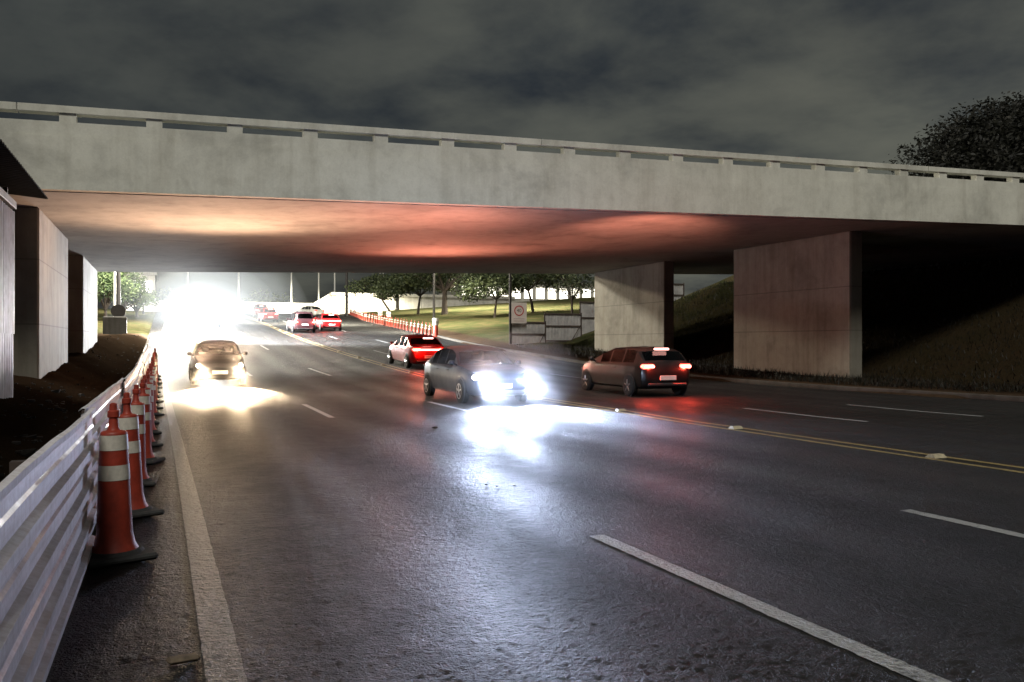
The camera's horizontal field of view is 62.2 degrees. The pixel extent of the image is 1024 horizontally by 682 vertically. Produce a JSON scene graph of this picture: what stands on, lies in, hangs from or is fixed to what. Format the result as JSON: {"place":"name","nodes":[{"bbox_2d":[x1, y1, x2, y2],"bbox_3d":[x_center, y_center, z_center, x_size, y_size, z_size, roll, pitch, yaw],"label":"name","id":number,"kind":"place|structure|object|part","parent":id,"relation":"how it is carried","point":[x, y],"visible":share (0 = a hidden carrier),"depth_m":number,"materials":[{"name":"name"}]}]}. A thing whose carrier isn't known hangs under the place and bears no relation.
{"place":"outdoors","nodes":[
{"label":"outdoors","id":0,"kind":"place"},
{"bbox_2d":[0,256,1023,481],"bbox_3d":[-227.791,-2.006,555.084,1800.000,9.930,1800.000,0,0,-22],"label":"ground","id":1,"kind":"structure","parent":0,"point":[479,324],"depth_m":36.40,"materials":[{"name":"green plant"}]},
{"bbox_2d":[0,139,47,398],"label":"site shed","id":2,"kind":"structure","parent":1,"relation":"on","point":[16,178],"depth_m":15.06,"materials":[{"name":"metal"}]},
{"bbox_2d":[0,334,142,475],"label":"rubble","id":3,"kind":"object","parent":1,"relation":"on","point":[27,452],"visible":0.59,"depth_m":13.26,"materials":[{"name":"brown stone"}]},
{"bbox_2d":[0,336,150,681],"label":"sheet metal barrier","id":4,"kind":"object","parent":1,"relation":"on","point":[48,504],"visible":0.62,"depth_m":3.62,"materials":[{"name":"metal"}]},
{"bbox_2d":[113,272,115,305],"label":"lamp post","id":5,"kind":"object","parent":1,"relation":"on","point":[114,288],"visible":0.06,"depth_m":72.47,"materials":[{"name":"grey metal"}]},
{"bbox_2d":[103,316,126,334],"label":"concrete block","id":6,"kind":"structure","parent":1,"relation":"on","point":[114,325],"depth_m":54.40,"materials":[{"name":"grey concrete"}]},
{"bbox_2d":[111,272,125,316],"bbox_3d":[-26.310,-5.147,58.395,2.360,10.830,0.425,0,0,-22],"label":"lamp post","id":7,"kind":"object","parent":1,"relation":"on","point":[118,309],"visible":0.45,"depth_m":57.99,"materials":[{"name":"grey metal"}]},
{"bbox_2d":[97,272,140,315],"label":"tree","id":8,"kind":"object","parent":1,"relation":"on","point":[105,285],"visible":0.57,"depth_m":75.49,"materials":[{"name":"green plant"}]},
{"bbox_2d":[100,272,160,316],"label":"tree","id":9,"kind":"object","parent":1,"relation":"on","point":[136,281],"visible":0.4,"depth_m":81.93,"materials":[{"name":"green plant"}]},
{"bbox_2d":[122,287,156,316],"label":"tree","id":10,"kind":"object","parent":1,"relation":"on","point":[136,307],"visible":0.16,"depth_m":89.26,"materials":[{"name":"green plant"}]},
{"bbox_2d":[124,272,157,311],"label":"shop building","id":11,"kind":"structure","parent":1,"relation":"on","point":[151,277],"depth_m":114.89,"materials":[{"name":"concrete"}]},
{"bbox_2d":[141,305,152,310],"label":"window","id":12,"kind":"structure","parent":11,"relation":"in","point":[150,308],"depth_m":114.85,"materials":[{"name":"grey"}]},
{"bbox_2d":[141,280,152,291],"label":"window","id":13,"kind":"structure","parent":11,"relation":"in","point":[148,283],"depth_m":114.90,"materials":[{"name":"grey glass"}]},
{"bbox_2d":[155,286,210,300],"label":"tree","id":14,"kind":"object","parent":1,"relation":"on","point":[164,295],"visible":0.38,"depth_m":175.24,"materials":[{"name":"green plant"}]},
{"bbox_2d":[187,272,188,311],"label":"lamp post","id":15,"kind":"object","parent":1,"relation":"on","point":[187,291],"visible":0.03,"depth_m":140.08,"materials":[{"name":"grey metal"}]},
{"bbox_2d":[238,272,239,312],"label":"lamp post","id":16,"kind":"object","parent":1,"relation":"on","point":[238,294],"visible":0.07,"depth_m":143.10,"materials":[{"name":"grey metal"}]},
{"bbox_2d":[233,289,296,302],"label":"tree","id":17,"kind":"object","parent":1,"relation":"on","point":[269,299],"visible":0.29,"depth_m":182.40,"materials":[{"name":"green plant"}]},
{"bbox_2d":[290,273,291,312],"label":"lamp post","id":18,"kind":"object","parent":1,"relation":"on","point":[291,295],"visible":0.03,"depth_m":146.40,"materials":[{"name":"grey metal"}]},
{"bbox_2d":[155,292,514,313],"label":"retaining wall","id":19,"kind":"structure","parent":1,"relation":"on","point":[332,302],"depth_m":149.67,"materials":[{"name":"concrete"}]},
{"bbox_2d":[344,273,419,316],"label":"tree","id":20,"kind":"object","parent":1,"relation":"on","point":[383,287],"visible":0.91,"depth_m":104.20,"materials":[{"name":"green plant"}]},
{"bbox_2d":[395,274,399,309],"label":"post","id":21,"kind":"object","parent":1,"relation":"on","point":[397,305],"visible":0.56,"depth_m":138.01,"materials":[{"name":"grey metal"}]},
{"bbox_2d":[379,273,454,313],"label":"tree","id":22,"kind":"object","parent":1,"relation":"on","point":[420,294],"visible":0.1,"depth_m":109.53,"materials":[{"name":"green plant"}]},
{"bbox_2d":[432,273,434,326],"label":"post","id":23,"kind":"object","parent":1,"relation":"on","point":[433,296],"visible":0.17,"depth_m":79.07,"materials":[{"name":"grey metal"}]},
{"bbox_2d":[432,318,438,336],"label":"marker drum","id":24,"kind":"object","parent":1,"relation":"on","point":[435,322],"visible":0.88,"depth_m":65.79,"materials":[{"name":"orange plastic"}]},
{"bbox_2d":[394,273,481,314],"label":"tree","id":25,"kind":"object","parent":1,"relation":"on","point":[428,279],"visible":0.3,"depth_m":104.32,"materials":[{"name":"green plant"}]},
{"bbox_2d":[452,273,537,317],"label":"tree","id":26,"kind":"object","parent":1,"relation":"on","point":[500,281],"visible":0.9,"depth_m":88.14,"materials":[{"name":"green plant"}]},
{"bbox_2d":[0,101,1023,378],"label":"overpass","id":27,"kind":"object","parent":1,"relation":"on","point":[794,251],"visible":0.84,"depth_m":27.78,"materials":[{"name":"concrete"}]},
{"bbox_2d":[439,279,594,301],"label":"shop building","id":28,"kind":"structure","parent":1,"relation":"on","point":[538,294],"depth_m":192.01,"materials":[{"name":"concrete"}]},
{"bbox_2d":[512,291,520,298],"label":"window","id":29,"kind":"structure","parent":28,"relation":"in","point":[518,296],"depth_m":189.63,"materials":[{"name":"grey glass"}]},
{"bbox_2d":[524,287,532,298],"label":"window","id":30,"kind":"structure","parent":28,"relation":"in","point":[526,296],"depth_m":190.56,"materials":[{"name":"grey glass"}]},
{"bbox_2d":[536,287,544,298],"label":"window","id":31,"kind":"structure","parent":28,"relation":"in","point":[540,293],"depth_m":191.77,"materials":[{"name":"grey glass"}]},
{"bbox_2d":[547,288,555,299],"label":"window","id":32,"kind":"structure","parent":28,"relation":"in","point":[550,296],"depth_m":192.80,"materials":[{"name":"grey glass"}]},
{"bbox_2d":[559,288,567,298],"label":"window","id":33,"kind":"structure","parent":28,"relation":"in","point":[564,296],"depth_m":193.94,"materials":[{"name":"grey glass"}]},
{"bbox_2d":[582,289,590,297],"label":"window","id":34,"kind":"structure","parent":28,"relation":"in","point":[588,294],"depth_m":196.27,"materials":[{"name":"grey glass"}]},
{"bbox_2d":[509,273,526,343],"bbox_3d":[0.385,-1.738,55.999,1.210,5.600,0.168,0,0,-22],"label":"speed sign","id":35,"kind":"object","parent":1,"relation":"on","point":[517,312],"visible":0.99,"depth_m":55.83,"materials":[{"name":"metal"}]},
{"bbox_2d":[512,321,545,343],"bbox_3d":[1.172,-0.138,56.199,2.570,2.400,0.547,0,0,-22],"label":"hoarding panel","id":36,"kind":"object","parent":1,"relation":"on","point":[530,332],"visible":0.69,"depth_m":56.45,"materials":[{"name":"metal"}]},
{"bbox_2d":[483,273,582,312],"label":"tree","id":37,"kind":"object","parent":1,"relation":"on","point":[539,280],"visible":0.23,"depth_m":95.18,"materials":[{"name":"green plant"}]},
{"bbox_2d":[544,312,581,342],"bbox_3d":[3.546,-0.694,57.499,2.870,2.480,0.548,0,0,-22],"label":"hoarding panel","id":38,"kind":"object","parent":1,"relation":"on","point":[563,327],"visible":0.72,"depth_m":57.72,"materials":[{"name":"metal"}]},
{"bbox_2d":[542,274,594,312],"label":"tree","id":39,"kind":"object","parent":1,"relation":"on","point":[578,284],"visible":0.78,"depth_m":82.00,"materials":[{"name":"green plant"}]},
{"bbox_2d":[579,301,594,333],"bbox_3d":[6.083,-1.256,58.866,2.940,3.050,0.548,0,0,-22],"label":"hoarding panel","id":40,"kind":"object","parent":1,"relation":"on","point":[587,310],"visible":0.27,"depth_m":58.81,"materials":[{"name":"metal"}]},
{"bbox_2d":[674,283,683,300],"bbox_3d":[11.360,-3.050,61.684,3.040,2.450,0.548,0,0,-22],"label":"hoarding panel","id":41,"kind":"object","parent":1,"relation":"on","point":[678,291],"visible":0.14,"depth_m":62.33,"materials":[{"name":"metal"}]},
{"bbox_2d":[883,90,1023,182],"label":"tree","id":42,"kind":"object","parent":1,"relation":"on","point":[992,139],"visible":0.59,"depth_m":53.24,"materials":[{"name":"green plant"}]},
{"bbox_2d":[0,0,1023,308],"label":"sky","id":43,"kind":"structure","parent":0,"point":[848,80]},
{"bbox_2d":[46,312,1023,681],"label":"road","id":44,"kind":"structure","parent":0,"point":[374,528],"depth_m":6.59,"materials":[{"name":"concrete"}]},
{"bbox_2d":[87,403,157,569],"bbox_3d":[-2.682,0.941,5.716,0.440,1.048,0.440,-1,0,-40],"label":"traffic cone","id":45,"kind":"object","parent":44,"relation":"on","point":[116,543],"visible":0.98,"depth_m":5.63,"materials":[{"name":"orange plastic"}]},
{"bbox_2d":[118,392,164,518],"bbox_3d":[-3.270,0.961,7.226,0.440,1.048,0.440,-1,-1,-42],"label":"traffic cone","id":46,"kind":"object","parent":44,"relation":"on","point":[128,419],"visible":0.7,"depth_m":7.17,"materials":[{"name":"orange plastic"}]},
{"bbox_2d":[131,385,157,486],"bbox_3d":[-3.963,0.983,8.920,0.440,1.048,0.440,1,-2,-21],"label":"traffic cone","id":47,"kind":"object","parent":44,"relation":"on","point":[137,407],"visible":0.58,"depth_m":8.88,"materials":[{"name":"orange plastic"}]},
{"bbox_2d":[139,375,163,446],"bbox_3d":[-5.447,1.031,12.569,0.440,1.048,0.440,0,0,-36],"label":"traffic cone","id":48,"kind":"object","parent":44,"relation":"on","point":[154,442],"visible":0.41,"depth_m":12.55,"materials":[{"name":"orange plastic"}]},
{"bbox_2d":[139,379,165,464],"bbox_3d":[-4.656,1.006,10.684,0.440,1.048,0.440,0,-1,-2],"label":"traffic cone","id":49,"kind":"object","parent":44,"relation":"on","point":[151,458],"visible":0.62,"depth_m":10.64,"materials":[{"name":"orange plastic"}]},
{"bbox_2d":[146,368,159,423],"bbox_3d":[-6.906,1.042,16.088,0.440,1.048,0.440,1,-1,-21],"label":"traffic cone","id":50,"kind":"object","parent":44,"relation":"on","point":[155,420],"visible":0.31,"depth_m":16.07,"materials":[{"name":"orange plastic"}]},
{"bbox_2d":[145,371,161,433],"bbox_3d":[-6.166,1.038,14.338,0.440,1.048,0.440,1,-1,-28],"label":"traffic cone","id":51,"kind":"object","parent":44,"relation":"on","point":[150,385],"visible":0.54,"depth_m":14.31,"materials":[{"name":"orange plastic"}]},
{"bbox_2d":[149,364,163,408],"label":"traffic cone","id":52,"kind":"object","parent":44,"relation":"on","point":[158,407],"visible":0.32,"depth_m":19.65,"materials":[{"name":"orange plastic"}]},
{"bbox_2d":[149,366,164,415],"bbox_3d":[-7.644,1.046,17.935,0.440,1.048,0.440,1,0,44],"label":"traffic cone","id":53,"kind":"object","parent":44,"relation":"on","point":[156,412],"visible":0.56,"depth_m":17.90,"materials":[{"name":"orange plastic"}]},
{"bbox_2d":[150,361,163,402],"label":"traffic cone","id":54,"kind":"object","parent":44,"relation":"on","point":[157,400],"visible":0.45,"depth_m":21.43,"materials":[{"name":"orange plastic"}]},
{"bbox_2d":[152,359,162,397],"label":"traffic cone","id":55,"kind":"object","parent":44,"relation":"on","point":[155,368],"visible":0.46,"depth_m":23.18,"materials":[{"name":"orange plastic"}]},
{"bbox_2d":[152,355,162,388],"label":"traffic cone","id":56,"kind":"object","parent":44,"relation":"on","point":[153,356],"visible":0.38,"depth_m":26.48,"materials":[{"name":"orange plastic"}]},
{"bbox_2d":[154,350,161,379],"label":"traffic cone","id":57,"kind":"object","parent":44,"relation":"on","point":[156,356],"visible":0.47,"depth_m":29.83,"materials":[{"name":"plastic"}]},
{"bbox_2d":[166,652,199,664],"bbox_3d":[-1.474,1.425,3.802,0.140,0.028,0.060,4,-2,-37],"label":"crushed carton","id":58,"kind":"object","parent":44,"relation":"on","point":[182,658],"visible":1,"depth_m":3.79,"materials":[{"name":"brown cardboard"}]},
{"bbox_2d":[161,312,246,681],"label":"road marking","id":59,"kind":"structure","parent":44,"relation":"on","point":[222,660],"depth_m":5.12,"materials":[{"name":"white paint"}]},
{"bbox_2d":[187,339,247,384],"bbox_3d":[-10.172,0.702,29.212,1.930,1.492,3.847,0,2,-22],"label":"car","id":60,"kind":"object","parent":44,"relation":"on","point":[215,359],"visible":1,"depth_m":27.84,"materials":[{"name":"paint"}]},
{"bbox_3d":[-10.777,0.187,30.686,1.234,0.295,0.280,0,2,-22],"label":"rear window","id":61,"kind":"part","parent":60,"relation":"part of","materials":[{"name":"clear glass"}]},
{"bbox_2d":[251,304,266,316],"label":"car","id":62,"kind":"object","parent":44,"relation":"on","point":[257,308],"visible":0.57,"depth_m":105.32,"materials":[{"name":"paint"}]},
{"bbox_2d":[258,308,278,321],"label":"car","id":63,"kind":"object","parent":44,"relation":"on","point":[268,314],"visible":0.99,"depth_m":88.27,"materials":[{"name":"paint"}]},
{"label":"rear window","id":64,"kind":"part","parent":63,"relation":"part of","materials":[{"name":"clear glass"}]},
{"bbox_2d":[286,312,315,332],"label":"car","id":65,"kind":"object","parent":44,"relation":"on","point":[301,321],"visible":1,"depth_m":67.61,"materials":[{"name":"paint"}]},
{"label":"rear window","id":66,"kind":"part","parent":65,"relation":"part of","materials":[{"name":"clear glass"}]},
{"bbox_2d":[296,306,324,315],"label":"car","id":67,"kind":"object","parent":44,"relation":"on","point":[315,311],"visible":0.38,"depth_m":109.15,"materials":[{"name":"paint"}]},
{"bbox_2d":[302,404,334,417],"bbox_3d":[-4.434,1.573,19.255,0.134,0.009,4.001,0,0,-22],"label":"road marking","id":68,"kind":"object","parent":44,"relation":"on","point":[319,411],"visible":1,"depth_m":18.92,"materials":[{"name":"white paint"}]},
{"bbox_2d":[315,313,341,330],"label":"car","id":69,"kind":"object","parent":44,"relation":"on","point":[328,320],"visible":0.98,"depth_m":72.10,"materials":[{"name":"paint"}]},
{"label":"rear window","id":70,"kind":"part","parent":69,"relation":"part of","materials":[{"name":"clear glass"}]},
{"bbox_2d":[345,273,348,315],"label":"post","id":71,"kind":"object","parent":44,"relation":"on","point":[346,296],"visible":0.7,"depth_m":117.96,"materials":[{"name":"grey metal"}]},
{"bbox_2d":[378,310,382,321],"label":"sign","id":72,"kind":"object","parent":44,"relation":"on","point":[380,312],"visible":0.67,"depth_m":89.75,"materials":[{"name":"plastic"}]},
{"bbox_2d":[386,312,390,324],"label":"marker drum","id":73,"kind":"object","parent":44,"relation":"on","point":[388,314],"visible":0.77,"depth_m":85.00,"materials":[{"name":"plastic"}]},
{"bbox_2d":[411,321,416,332],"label":"traffic cone","id":74,"kind":"object","parent":44,"relation":"on","point":[414,329],"visible":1,"depth_m":72.27,"materials":[{"name":"plastic"}]},
{"bbox_2d":[387,334,444,368],"bbox_3d":[-4.424,0.419,39.097,2.010,1.502,4.347,0,3,-23],"label":"car","id":75,"kind":"object","parent":44,"relation":"on","point":[409,350],"visible":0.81,"depth_m":37.69,"materials":[{"name":"paint"}]},
{"bbox_3d":[-5.243,-0.019,39.139,0.148,0.428,0.650,0,3,-23],"label":"side window","id":76,"kind":"part","parent":75,"relation":"part of","materials":[{"name":"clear glass"}]},
{"bbox_3d":[-4.964,-0.006,38.496,0.148,0.423,0.650,0,3,-23],"label":"side window","id":77,"kind":"part","parent":75,"relation":"part of","materials":[{"name":"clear glass"}]},
{"bbox_3d":[-3.895,0.005,37.880,1.393,0.274,0.430,0,3,-23],"label":"rear window","id":78,"kind":"part","parent":75,"relation":"part of","materials":[{"name":"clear glass"}]},
{"bbox_2d":[417,322,419,333],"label":"traffic cone","id":79,"kind":"object","parent":44,"relation":"on","point":[418,328],"visible":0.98,"depth_m":70.89,"materials":[{"name":"orange plastic"}]},
{"bbox_2d":[429,402,481,413],"bbox_3d":[-1.422,1.575,20.167,0.134,0.008,4.001,0,0,-22],"label":"road marking","id":80,"kind":"object","parent":44,"relation":"on","point":[455,408],"visible":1,"depth_m":19.80,"materials":[{"name":"white paint"}]},
{"bbox_2d":[423,345,528,402],"bbox_3d":[-1.055,0.855,23.245,2.030,1.502,4.447,0,0,-22],"label":"car","id":81,"kind":"object","parent":44,"relation":"on","point":[463,372],"visible":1,"depth_m":22.05,"materials":[{"name":"paint"}]},
{"bbox_3d":[-2.108,0.412,23.853,0.150,0.400,0.450,0,0,-22],"label":"side window","id":82,"kind":"part","parent":81,"relation":"part of","materials":[{"name":"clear glass"}]},
{"bbox_3d":[-1.880,0.411,23.298,0.150,0.422,0.650,0,0,-22],"label":"side window","id":83,"kind":"part","parent":81,"relation":"part of","materials":[{"name":"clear glass"}]},
{"bbox_3d":[-1.614,0.436,22.651,0.150,0.425,0.650,0,0,-22],"label":"side window","id":84,"kind":"part","parent":81,"relation":"part of","materials":[{"name":"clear glass"}]},
{"bbox_2d":[238,313,1023,472],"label":"road marking","id":85,"kind":"object","parent":44,"relation":"on","point":[726,428],"visible":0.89,"depth_m":13.75,"materials":[{"name":"yellow paint"}]},
{"bbox_2d":[581,346,690,395],"bbox_3d":[3.673,0.876,26.078,2.030,1.462,4.347,0,0,-21],"label":"car","id":86,"kind":"object","parent":44,"relation":"on","point":[631,371],"visible":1,"depth_m":24.40,"materials":[{"name":"paint"}]},
{"bbox_3d":[2.911,0.451,25.982,0.141,0.387,0.600,0,0,-21],"label":"side window","id":87,"kind":"part","parent":86,"relation":"part of","materials":[{"name":"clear glass"}]},
{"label":"side window","id":88,"kind":"part","parent":86,"relation":"part of","materials":[{"name":"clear glass"}]},
{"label":"side window","id":89,"kind":"part","parent":86,"relation":"part of","materials":[{"name":"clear glass"}]},
{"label":"rear window","id":90,"kind":"part","parent":86,"relation":"part of","materials":[{"name":"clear glass"}]},
{"bbox_2d":[343,313,1023,401],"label":"kerb","id":91,"kind":"structure","parent":44,"relation":"on","point":[966,395],"depth_m":28.08,"materials":[{"name":"concrete"}]},
{"bbox_2d":[729,426,743,428],"bbox_3d":[3.956,1.524,14.980,0.213,0.045,0.164,0,-1,-22],"label":"road stud","id":92,"kind":"object","parent":44,"relation":"on","point":[735,427],"visible":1,"depth_m":14.93,"materials":[{"name":"plastic"}]},
{"bbox_2d":[591,535,950,681],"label":"road marking","id":93,"kind":"object","parent":44,"relation":"on","point":[885,660],"visible":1,"depth_m":4.37,"materials":[{"name":"white paint"}]},
{"bbox_2d":[744,408,867,421],"bbox_3d":[6.136,1.561,18.080,0.126,0.015,3.802,0,0,-22],"label":"road marking","id":94,"kind":"object","parent":44,"relation":"on","point":[805,415],"visible":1,"depth_m":17.85,"materials":[{"name":"white paint"}]},
{"bbox_2d":[848,404,975,415],"bbox_3d":[9.006,1.564,19.258,0.128,0.015,3.802,0,0,-21],"label":"road marking","id":95,"kind":"object","parent":44,"relation":"on","point":[913,410],"visible":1,"depth_m":19.17,"materials":[{"name":"white paint"}]},
{"bbox_2d":[926,453,946,458],"bbox_3d":[5.441,1.471,10.877,0.213,0.045,0.164,0,-1,-22],"label":"road stud","id":96,"kind":"object","parent":44,"relation":"on","point":[937,455],"visible":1,"depth_m":10.83,"materials":[{"name":"plastic"}]},
{"bbox_2d":[900,509,1023,537],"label":"road marking","id":97,"kind":"object","parent":44,"relation":"on","point":[968,523],"visible":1,"depth_m":6.75,"materials":[{"name":"white paint"}]}
]}

